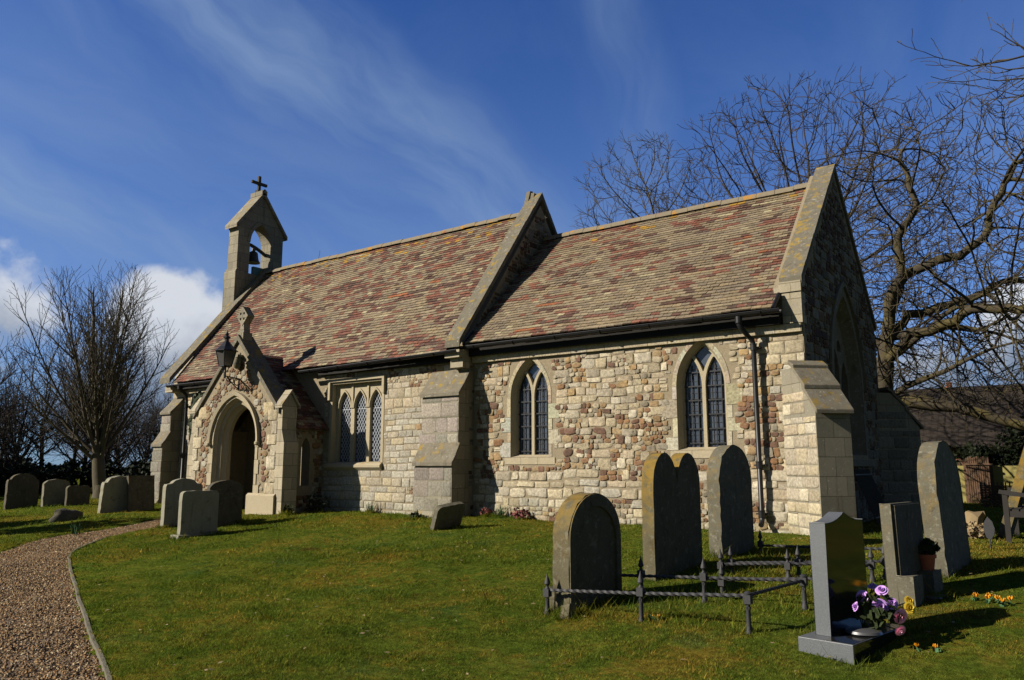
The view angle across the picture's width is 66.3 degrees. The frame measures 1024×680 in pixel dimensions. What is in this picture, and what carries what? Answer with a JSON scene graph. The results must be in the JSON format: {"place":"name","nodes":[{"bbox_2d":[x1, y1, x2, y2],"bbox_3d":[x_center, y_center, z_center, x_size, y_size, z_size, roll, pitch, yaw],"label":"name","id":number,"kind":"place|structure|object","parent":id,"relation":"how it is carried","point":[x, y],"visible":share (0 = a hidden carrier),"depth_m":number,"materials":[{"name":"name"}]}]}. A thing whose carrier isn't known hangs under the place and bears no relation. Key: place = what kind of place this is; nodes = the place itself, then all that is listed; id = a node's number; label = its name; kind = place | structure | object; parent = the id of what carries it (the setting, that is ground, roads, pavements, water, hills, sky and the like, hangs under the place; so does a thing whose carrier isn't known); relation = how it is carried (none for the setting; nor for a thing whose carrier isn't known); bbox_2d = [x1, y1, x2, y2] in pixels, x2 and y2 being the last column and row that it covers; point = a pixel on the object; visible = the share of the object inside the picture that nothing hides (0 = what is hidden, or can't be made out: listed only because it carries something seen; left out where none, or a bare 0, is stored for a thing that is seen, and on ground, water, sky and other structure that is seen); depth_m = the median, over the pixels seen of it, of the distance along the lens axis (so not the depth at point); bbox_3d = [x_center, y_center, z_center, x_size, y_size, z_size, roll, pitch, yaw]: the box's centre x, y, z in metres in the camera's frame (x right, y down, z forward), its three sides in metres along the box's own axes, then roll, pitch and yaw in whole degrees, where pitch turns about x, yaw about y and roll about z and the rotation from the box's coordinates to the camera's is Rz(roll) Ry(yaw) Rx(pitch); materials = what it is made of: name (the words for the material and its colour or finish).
{"place":"outdoors","nodes":[
{"label":"outdoors","id":0,"kind":"place"},
{"bbox_2d":[0,519,160,679],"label":"gravel path","id":1,"kind":"structure","parent":0,"point":[43,647],"depth_m":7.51,"materials":[{"name":"gravel"}]},
{"bbox_2d":[0,474,1023,679],"bbox_3d":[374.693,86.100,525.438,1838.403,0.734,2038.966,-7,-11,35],"label":"ground","id":2,"kind":"structure","parent":0,"point":[969,665],"depth_m":7.78,"materials":[{"name":"green plant"}]},
{"bbox_2d":[0,386,17,446],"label":"bare tree","id":3,"kind":"object","parent":2,"relation":"on","point":[4,419],"visible":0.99,"depth_m":29.32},
{"bbox_2d":[0,323,39,422],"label":"bare tree","id":4,"kind":"object","parent":2,"relation":"on","point":[10,369],"visible":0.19,"depth_m":39.94,"materials":[{"name":"brown plant"}]},
{"bbox_2d":[3,473,39,509],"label":"headstone","id":5,"kind":"object","parent":2,"relation":"on","point":[21,489],"visible":0.85,"depth_m":22.22,"materials":[{"name":"grey stone"}]},
{"bbox_2d":[0,454,48,479],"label":"evergreen bush","id":6,"kind":"object","parent":2,"relation":"on","point":[4,463],"visible":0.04,"depth_m":32.52,"materials":[{"name":"green plant"}]},
{"bbox_2d":[0,461,51,494],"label":"evergreen bush","id":7,"kind":"object","parent":2,"relation":"on","point":[10,471],"visible":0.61,"depth_m":29.49,"materials":[{"name":"green plant"}]},
{"bbox_2d":[0,329,59,433],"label":"bare tree","id":8,"kind":"object","parent":2,"relation":"on","point":[4,378],"visible":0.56,"depth_m":36.01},
{"bbox_2d":[0,345,66,428],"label":"bare tree","id":9,"kind":"object","parent":2,"relation":"on","point":[26,389],"visible":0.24,"depth_m":38.08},
{"bbox_2d":[0,372,77,466],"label":"bare tree","id":10,"kind":"object","parent":2,"relation":"on","point":[16,448],"visible":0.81,"depth_m":31.35,"materials":[{"name":"brown plant"}]},
{"bbox_2d":[0,333,84,462],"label":"bare tree","id":11,"kind":"object","parent":2,"relation":"on","point":[44,445],"visible":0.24,"depth_m":37.60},
{"bbox_2d":[0,345,88,460],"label":"bare tree","id":12,"kind":"object","parent":2,"relation":"on","point":[28,427],"visible":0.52,"depth_m":35.29,"materials":[{"name":"brown plant"}]},
{"bbox_2d":[0,328,88,462],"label":"bare tree","id":13,"kind":"object","parent":2,"relation":"on","point":[23,393],"visible":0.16,"depth_m":43.38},
{"bbox_2d":[41,479,69,506],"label":"headstone","id":14,"kind":"object","parent":2,"relation":"on","point":[53,491],"visible":0.62,"depth_m":22.12,"materials":[{"name":"grey stone"}]},
{"bbox_2d":[49,508,82,522],"bbox_3d":[-10.367,4.093,18.230,0.368,0.370,0.765,-7,-11,35],"label":"stone","id":15,"kind":"object","parent":2,"relation":"on","point":[62,514],"visible":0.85,"depth_m":18.09,"materials":[{"name":"grey stone"}]},
{"bbox_2d":[69,522,81,534],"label":"wall plant","id":16,"kind":"object","parent":2,"relation":"on","point":[74,529],"depth_m":15.90,"materials":[{"name":"green plant"}]},
{"bbox_2d":[38,458,113,492],"bbox_3d":[-17.646,5.580,31.311,2.914,1.722,3.010,-7,-11,35],"label":"evergreen bush","id":17,"kind":"object","parent":2,"relation":"on","point":[68,472],"visible":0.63,"depth_m":31.00,"materials":[{"name":"green plant"}]},
{"bbox_2d":[64,485,90,505],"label":"headstone","id":18,"kind":"object","parent":2,"relation":"on","point":[76,494],"visible":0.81,"depth_m":22.15,"materials":[{"name":"grey stone"}]},
{"bbox_2d":[68,537,111,679],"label":"path kerb","id":19,"kind":"structure","parent":2,"relation":"on","point":[102,660],"depth_m":7.86,"materials":[{"name":"stone"}]},
{"bbox_2d":[3,259,178,497],"bbox_3d":[-13.953,1.411,26.165,5.306,8.283,5.391,-7,-11,35],"label":"bare tree","id":20,"kind":"object","parent":2,"relation":"on","point":[98,430],"visible":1,"depth_m":25.79,"materials":[{"name":"grey plant"}]},
{"bbox_2d":[26,356,158,484],"bbox_3d":[-18.874,3.570,34.608,5.356,6.658,4.340,-5,-11,30],"label":"bare tree","id":21,"kind":"object","parent":2,"relation":"on","point":[76,449],"visible":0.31,"depth_m":34.38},
{"bbox_2d":[40,343,147,464],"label":"bare tree","id":22,"kind":"object","parent":2,"relation":"on","point":[85,460],"visible":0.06,"depth_m":40.23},
{"bbox_2d":[39,339,150,461],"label":"bare tree","id":23,"kind":"object","parent":2,"relation":"on","point":[71,415],"visible":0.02,"depth_m":42.38,"materials":[{"name":"brown plant"}]},
{"bbox_2d":[51,362,169,468],"bbox_3d":[-18.827,3.845,37.102,5.420,6.945,4.784,4,-10,-24],"label":"bare tree","id":24,"kind":"object","parent":2,"relation":"on","point":[140,408],"visible":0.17,"depth_m":37.19,"materials":[{"name":"brown plant"}]},
{"bbox_2d":[97,475,126,512],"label":"headstone","id":25,"kind":"object","parent":2,"relation":"on","point":[113,494],"visible":0.59,"depth_m":19.60,"materials":[{"name":"grey stone"}]},
{"bbox_2d":[54,358,170,457],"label":"bare tree","id":26,"kind":"object","parent":2,"relation":"on","point":[136,407],"visible":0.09,"depth_m":48.66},
{"bbox_2d":[63,396,168,466],"bbox_3d":[-17.264,4.080,34.105,3.759,5.457,4.258,-1,-9,3],"label":"bare tree","id":27,"kind":"object","parent":2,"relation":"on","point":[116,449],"visible":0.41,"depth_m":34.14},
{"bbox_2d":[105,459,150,476],"bbox_3d":[-15.800,5.726,32.111,2.654,1.694,3.036,2,-9,-12],"label":"evergreen bush","id":28,"kind":"object","parent":2,"relation":"on","point":[116,470],"visible":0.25,"depth_m":31.63,"materials":[{"name":"green plant"}]},
{"bbox_2d":[120,465,151,476],"bbox_3d":[-13.738,5.490,29.915,2.083,1.458,2.161,-1,-9,7],"label":"evergreen bush","id":29,"kind":"object","parent":2,"relation":"on","point":[141,470],"visible":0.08,"depth_m":29.50,"materials":[{"name":"green plant"}]},
{"bbox_2d":[111,376,168,466],"bbox_3d":[-17.174,4.404,37.099,4.516,5.787,3.986,-5,-11,30],"label":"bare tree","id":30,"kind":"object","parent":2,"relation":"on","point":[148,455],"visible":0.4,"depth_m":36.64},
{"bbox_2d":[126,475,154,511],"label":"headstone","id":31,"kind":"object","parent":2,"relation":"on","point":[140,492],"visible":0.84,"depth_m":19.83,"materials":[{"name":"grey stone"}]},
{"bbox_2d":[130,427,160,462],"bbox_3d":[-15.050,5.555,36.015,4.554,3.270,3.199,-1,-9,5],"label":"evergreen bush","id":32,"kind":"object","parent":2,"relation":"on","point":[144,456],"visible":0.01,"depth_m":35.31,"materials":[{"name":"green plant"}]},
{"bbox_2d":[119,377,174,455],"bbox_3d":[-16.967,4.336,39.157,5.162,6.614,4.556,-6,-11,34],"label":"bare tree","id":33,"kind":"object","parent":2,"relation":"on","point":[152,413],"visible":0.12,"depth_m":38.48,"materials":[{"name":"brown plant"}]},
{"bbox_2d":[129,353,176,438],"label":"bare tree","id":34,"kind":"object","parent":2,"relation":"on","point":[151,399],"visible":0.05,"depth_m":42.57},
{"bbox_2d":[160,478,202,526],"bbox_3d":[-6.831,3.431,16.218,0.132,1.124,0.810,-7,-12,38],"label":"headstone","id":35,"kind":"object","parent":2,"relation":"on","point":[173,490],"visible":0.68,"depth_m":16.02,"materials":[{"name":"grey stone"}]},
{"bbox_2d":[170,490,218,538],"bbox_3d":[-5.896,3.322,14.734,0.300,0.974,0.900,-7,-12,38],"label":"headstone","id":36,"kind":"object","parent":2,"relation":"on","point":[197,512],"visible":0.7,"depth_m":14.67,"materials":[{"name":"grey stone"}]},
{"bbox_2d":[207,480,243,525],"bbox_3d":[-5.902,3.407,16.088,0.152,1.062,0.770,-7,-12,39],"label":"headstone","id":37,"kind":"object","parent":2,"relation":"on","point":[230,501],"visible":0.69,"depth_m":16.12,"materials":[{"name":"grey stone"}]},
{"bbox_2d":[282,504,294,513],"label":"wall plant","id":38,"kind":"object","parent":2,"relation":"on","point":[289,509],"depth_m":17.45,"materials":[{"name":"green plant"}]},
{"bbox_2d":[303,492,331,512],"bbox_3d":[-4.493,3.773,18.048,0.819,0.542,0.510,-7,-11,35],"label":"wall plant","id":39,"kind":"object","parent":2,"relation":"on","point":[314,504],"depth_m":17.99,"materials":[{"name":"green plant"}]},
{"bbox_2d":[366,502,376,510],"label":"wall plant","id":40,"kind":"object","parent":2,"relation":"on","point":[371,507],"depth_m":17.52,"materials":[{"name":"green plant"}]},
{"bbox_2d":[409,510,421,518],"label":"wall plant","id":41,"kind":"object","parent":2,"relation":"on","point":[415,514],"depth_m":15.87,"materials":[{"name":"green plant"}]},
{"bbox_2d":[430,501,464,529],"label":"headstone","id":42,"kind":"object","parent":2,"relation":"on","point":[448,515],"visible":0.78,"depth_m":13.82,"materials":[{"name":"grey stone"}]},
{"bbox_2d":[479,507,494,515],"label":"wall plant","id":43,"kind":"object","parent":2,"relation":"on","point":[486,512],"depth_m":15.78,"materials":[{"name":"pink plant"}]},
{"bbox_2d":[492,506,506,515],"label":"wall plant","id":44,"kind":"object","parent":2,"relation":"on","point":[502,512],"depth_m":15.63,"materials":[{"name":"green plant"}]},
{"bbox_2d":[10,528,1008,675],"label":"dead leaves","id":45,"kind":"object","parent":2,"relation":"on","point":[456,620],"visible":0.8,"depth_m":7.70,"materials":[{"name":"brown plant"}]},
{"bbox_2d":[510,507,528,518],"bbox_3d":[0.167,3.393,15.334,0.414,0.276,0.271,-7,-11,35],"label":"wall plant","id":46,"kind":"object","parent":2,"relation":"on","point":[521,514],"depth_m":15.33,"materials":[{"name":"pink plant"}]},
{"bbox_2d":[150,164,923,534],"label":"stone church","id":47,"kind":"structure","parent":2,"relation":"on","point":[532,362],"depth_m":16.25,"materials":[{"name":"stone"}]},
{"bbox_2d":[188,391,204,436],"bbox_3d":[-8.763,2.689,21.938,1.116,2.568,0.166,-7,-11,35],"label":"ivy","id":48,"kind":"object","parent":47,"relation":"attached to","point":[198,395],"visible":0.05,"depth_m":22.19,"materials":[{"name":"green plant"}]},
{"bbox_2d":[215,330,239,389],"bbox_3d":[-6.782,0.473,18.796,0.462,1.411,0.740,-2,-9,13],"label":"wall lantern","id":49,"kind":"object","parent":47,"relation":"attached to","point":[226,350],"depth_m":18.61,"materials":[{"name":"black paint"}]},
{"bbox_2d":[249,243,265,264],"bbox_3d":[-8.565,-2.927,26.099,0.460,0.789,0.819,-2,-9,15],"label":"church bell","id":50,"kind":"object","parent":47,"relation":"hanging from","point":[253,257],"visible":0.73,"depth_m":25.93,"materials":[{"name":"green metal"}]},
{"bbox_2d":[323,375,385,469],"bbox_3d":[-3.631,1.970,18.453,1.930,2.165,0.320,-7,-11,35],"label":"window","id":51,"kind":"structure","parent":47,"relation":"in","point":[356,423],"depth_m":18.58,"materials":[{"name":"stone"}]},
{"bbox_2d":[500,354,558,463],"bbox_3d":[0.408,1.379,15.837,1.436,2.240,0.244,-7,-11,35],"label":"window","id":52,"kind":"structure","parent":47,"relation":"in","point":[530,437],"depth_m":15.91,"materials":[{"name":"stone"}]},
{"bbox_2d":[661,338,743,457],"bbox_3d":[3.356,0.979,13.732,1.494,2.160,0.244,-7,-11,35],"label":"window","id":53,"kind":"structure","parent":47,"relation":"in","point":[699,410],"depth_m":13.80,"materials":[{"name":"stone"}]},
{"bbox_2d":[829,281,877,465],"bbox_3d":[6.321,0.625,15.027,0.420,3.550,3.060,-7,-11,35],"label":"window","id":54,"kind":"structure","parent":47,"relation":"in","point":[845,350],"depth_m":15.63,"materials":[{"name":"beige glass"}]},
{"bbox_2d":[549,586,575,619],"bbox_3d":[0.458,2.610,7.707,0.163,0.300,0.474,4,-10,-25],"label":"broken stone","id":55,"kind":"object","parent":2,"relation":"on","point":[570,607],"visible":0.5,"depth_m":7.54,"materials":[{"name":"beige stone"}]},
{"bbox_2d":[553,492,621,610],"bbox_3d":[0.795,2.244,8.166,0.228,1.289,0.876,-9,-13,43],"label":"headstone","id":56,"kind":"object","parent":2,"relation":"on","point":[586,542],"visible":0.84,"depth_m":8.03,"materials":[{"name":"grey stone"}]},
{"bbox_2d":[571,129,731,228],"bbox_3d":[6.073,-1.428,34.225,8.018,16.215,8.550,-7,-11,35],"label":"bare tree","id":57,"kind":"object","parent":2,"relation":"on","point":[650,195],"visible":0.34,"depth_m":34.13,"materials":[{"name":"brown plant"}]},
{"bbox_2d":[641,453,702,580],"bbox_3d":[1.928,2.152,9.411,0.162,1.584,1.036,-9,-13,43],"label":"headstone","id":58,"kind":"object","parent":2,"relation":"on","point":[671,517],"visible":0.84,"depth_m":9.26,"materials":[{"name":"grey stone"}]},
{"bbox_2d":[543,556,808,633],"bbox_3d":[1.573,2.456,7.647,2.232,0.588,1.250,-7,-11,35],"label":"grave railing","id":59,"kind":"object","parent":2,"relation":"on","point":[704,577],"visible":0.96,"depth_m":7.47,"materials":[{"name":"metal"}]},
{"bbox_2d":[707,445,753,555],"bbox_3d":[2.911,2.194,10.442,0.186,1.587,0.880,-9,-13,43],"label":"headstone","id":60,"kind":"object","parent":2,"relation":"on","point":[729,498],"visible":0.84,"depth_m":10.30,"materials":[{"name":"grey stone"}]},
{"bbox_2d":[681,548,875,592],"bbox_3d":[2.739,2.495,8.427,2.174,0.512,0.954,-4,-10,22],"label":"grave railing","id":61,"kind":"object","parent":2,"relation":"on","point":[787,564],"visible":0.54,"depth_m":8.67,"materials":[{"name":"metal"}]},
{"bbox_2d":[727,530,885,578],"bbox_3d":[3.589,2.537,9.230,1.842,0.528,1.568,-7,-11,35],"label":"grave railing","id":62,"kind":"object","parent":2,"relation":"on","point":[760,544],"visible":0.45,"depth_m":9.03,"materials":[{"name":"metal"}]},
{"bbox_2d":[650,63,996,395],"bbox_3d":[10.466,-1.928,27.618,11.656,15.100,11.656,-7,-11,35],"label":"bare tree","id":63,"kind":"object","parent":2,"relation":"on","point":[783,165],"visible":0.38,"depth_m":26.59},
{"bbox_2d":[798,511,905,664],"bbox_3d":[2.813,2.022,6.516,1.060,1.164,0.442,9,-13,-43],"label":"granite memorial","id":64,"kind":"object","parent":2,"relation":"on","point":[839,578],"visible":0.87,"depth_m":6.37,"materials":[{"name":"grey stone"}]},
{"bbox_2d":[844,583,914,636],"bbox_3d":[2.938,2.167,6.287,0.536,0.389,0.339,-4,-10,26],"label":"flower bouquet","id":65,"kind":"object","parent":64,"relation":"on","point":[877,610],"visible":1,"depth_m":6.25,"materials":[{"name":"purple plant"}]},
{"bbox_2d":[854,469,884,524],"bbox_3d":[6.663,2.879,14.461,0.370,0.987,1.381,-7,-11,35],"label":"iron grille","id":66,"kind":"object","parent":2,"relation":"on","point":[869,489],"visible":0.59,"depth_m":14.36,"materials":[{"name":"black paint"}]},
{"bbox_2d":[736,73,1023,430],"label":"gnarled tree","id":67,"kind":"object","parent":2,"relation":"on","point":[889,352],"visible":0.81,"depth_m":19.77,"materials":[{"name":"brown plant"}]},
{"bbox_2d":[879,501,945,606],"bbox_3d":[4.015,2.138,7.733,0.817,1.044,0.393,9,-13,-44],"label":"headstone","id":68,"kind":"object","parent":2,"relation":"on","point":[902,537],"visible":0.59,"depth_m":7.62,"materials":[{"name":"stone"}]},
{"bbox_2d":[918,537,940,570],"bbox_3d":[4.206,2.164,7.947,0.266,0.322,0.271,-7,-11,35],"label":"flowerpot","id":69,"kind":"object","parent":68,"relation":"on","point":[928,548],"visible":0.88,"depth_m":7.88,"materials":[{"name":"ceramic"}]},
{"bbox_2d":[914,642,921,651],"bbox_3d":[3.184,2.422,6.158,0.065,0.089,0.061,-7,-11,35],"label":"crocus","id":70,"kind":"object","parent":2,"relation":"on","point":[916,644],"visible":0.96,"depth_m":6.15,"materials":[{"name":"orange plant"}]},
{"bbox_2d":[932,644,940,651],"bbox_3d":[3.301,2.401,6.087,0.056,0.082,0.074,6,-11,-33],"label":"crocus","id":71,"kind":"object","parent":2,"relation":"on","point":[935,647],"visible":0.99,"depth_m":6.09,"materials":[{"name":"orange plant"}]},
{"bbox_2d":[917,440,970,578],"bbox_3d":[4.857,1.941,8.820,0.252,1.613,0.938,-9,-13,44],"label":"headstone","id":72,"kind":"object","parent":2,"relation":"on","point":[942,504],"visible":0.81,"depth_m":8.64,"materials":[{"name":"grey stone"}]},
{"bbox_2d":[897,1,1023,236],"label":"overhanging tree","id":73,"kind":"object","parent":2,"relation":"on","point":[996,61],"visible":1,"depth_m":8.17,"materials":[{"name":"brown plant"}]},
{"bbox_2d":[898,382,1023,491],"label":"cottage","id":74,"kind":"structure","parent":2,"relation":"on","point":[960,434],"depth_m":31.57,"materials":[{"name":"brick"}]},
{"bbox_2d":[971,592,979,600],"bbox_3d":[4.410,2.449,7.450,0.078,0.098,0.055,0,-9,1],"label":"crocus","id":75,"kind":"object","parent":2,"relation":"on","point":[975,597],"visible":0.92,"depth_m":7.45,"materials":[{"name":"orange plant"}]},
{"bbox_2d":[964,456,990,502],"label":"picket gate","id":76,"kind":"structure","parent":2,"relation":"on","point":[976,475],"depth_m":22.10,"materials":[{"name":"brown wood"}]},
{"bbox_2d":[965,511,994,539],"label":"headstone","id":77,"kind":"object","parent":2,"relation":"on","point":[975,524],"visible":0.41,"depth_m":11.33,"materials":[{"name":"beige stone"}]},
{"bbox_2d":[949,440,1018,496],"bbox_3d":[14.542,4.286,24.971,2.801,2.146,1.922,-7,-11,35],"label":"boundary bush","id":78,"kind":"object","parent":2,"relation":"on","point":[980,451],"visible":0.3,"depth_m":24.77,"materials":[{"name":"green plant"}]},
{"bbox_2d":[984,595,989,602],"bbox_3d":[4.452,2.436,7.343,0.064,0.098,0.057,3,-10,-20],"label":"crocus","id":79,"kind":"object","parent":2,"relation":"on","point":[987,597],"visible":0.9,"depth_m":7.34,"materials":[{"name":"orange plant"}]},
{"bbox_2d":[985,593,992,600],"bbox_3d":[4.521,2.442,7.423,0.070,0.098,0.063,4,-10,-23],"label":"crocus","id":80,"kind":"object","parent":2,"relation":"on","point":[990,598],"visible":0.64,"depth_m":7.41,"materials":[{"name":"orange plant"}]},
{"bbox_2d":[984,517,994,548],"bbox_3d":[6.147,2.532,10.081,0.122,0.510,0.030,-7,-11,35],"label":"grave marker","id":81,"kind":"object","parent":2,"relation":"on","point":[989,529],"visible":0.88,"depth_m":10.09,"materials":[{"name":"stone"}]},
{"bbox_2d":[957,464,1023,503],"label":"garden wall","id":82,"kind":"structure","parent":2,"relation":"on","point":[1003,474],"depth_m":22.13,"materials":[{"name":"beige stone"}]},
{"bbox_2d":[979,482,1011,506],"bbox_3d":[12.449,4.044,20.056,0.802,0.800,0.078,-7,-11,35],"label":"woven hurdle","id":83,"kind":"object","parent":2,"relation":"on","point":[989,494],"visible":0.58,"depth_m":20.14,"materials":[{"name":"brown wicker"}]},
{"bbox_2d":[994,595,1002,603],"bbox_3d":[4.538,2.428,7.304,0.058,0.098,0.071,4,-10,-22],"label":"crocus","id":84,"kind":"object","parent":2,"relation":"on","point":[997,597],"visible":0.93,"depth_m":7.30,"materials":[{"name":"orange plant"}]},
{"bbox_2d":[999,598,1006,606],"bbox_3d":[4.509,2.420,7.200,0.061,0.102,0.064,-7,-11,35],"label":"crocus","id":85,"kind":"object","parent":2,"relation":"on","point":[1003,602],"visible":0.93,"depth_m":7.20,"materials":[{"name":"orange plant"}]},
{"bbox_2d":[986,427,1023,465],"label":"boundary bush","id":86,"kind":"object","parent":2,"relation":"on","point":[1015,440],"visible":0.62,"depth_m":24.63,"materials":[{"name":"green plant"}]},
{"bbox_2d":[997,448,1023,537],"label":"headstone","id":87,"kind":"object","parent":2,"relation":"on","point":[1017,486],"visible":0.59,"depth_m":11.40,"materials":[{"name":"beige stone"}]},
{"bbox_2d":[1007,596,1013,604],"bbox_3d":[4.608,2.418,7.251,0.076,0.098,0.055,5,-10,-27],"label":"crocus","id":88,"kind":"object","parent":2,"relation":"on","point":[1010,599],"visible":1,"depth_m":7.25,"materials":[{"name":"orange plant"}]},
{"bbox_2d":[998,487,1023,542],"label":"garden bench","id":89,"kind":"object","parent":2,"relation":"on","point":[1008,511],"visible":0.73,"depth_m":10.81,"materials":[{"name":"grey wood"}]},
{"bbox_2d":[0,0,1023,466],"label":"sky","id":90,"kind":"structure","parent":0,"point":[133,132],"materials":[{"name":"blue"}]}
]}

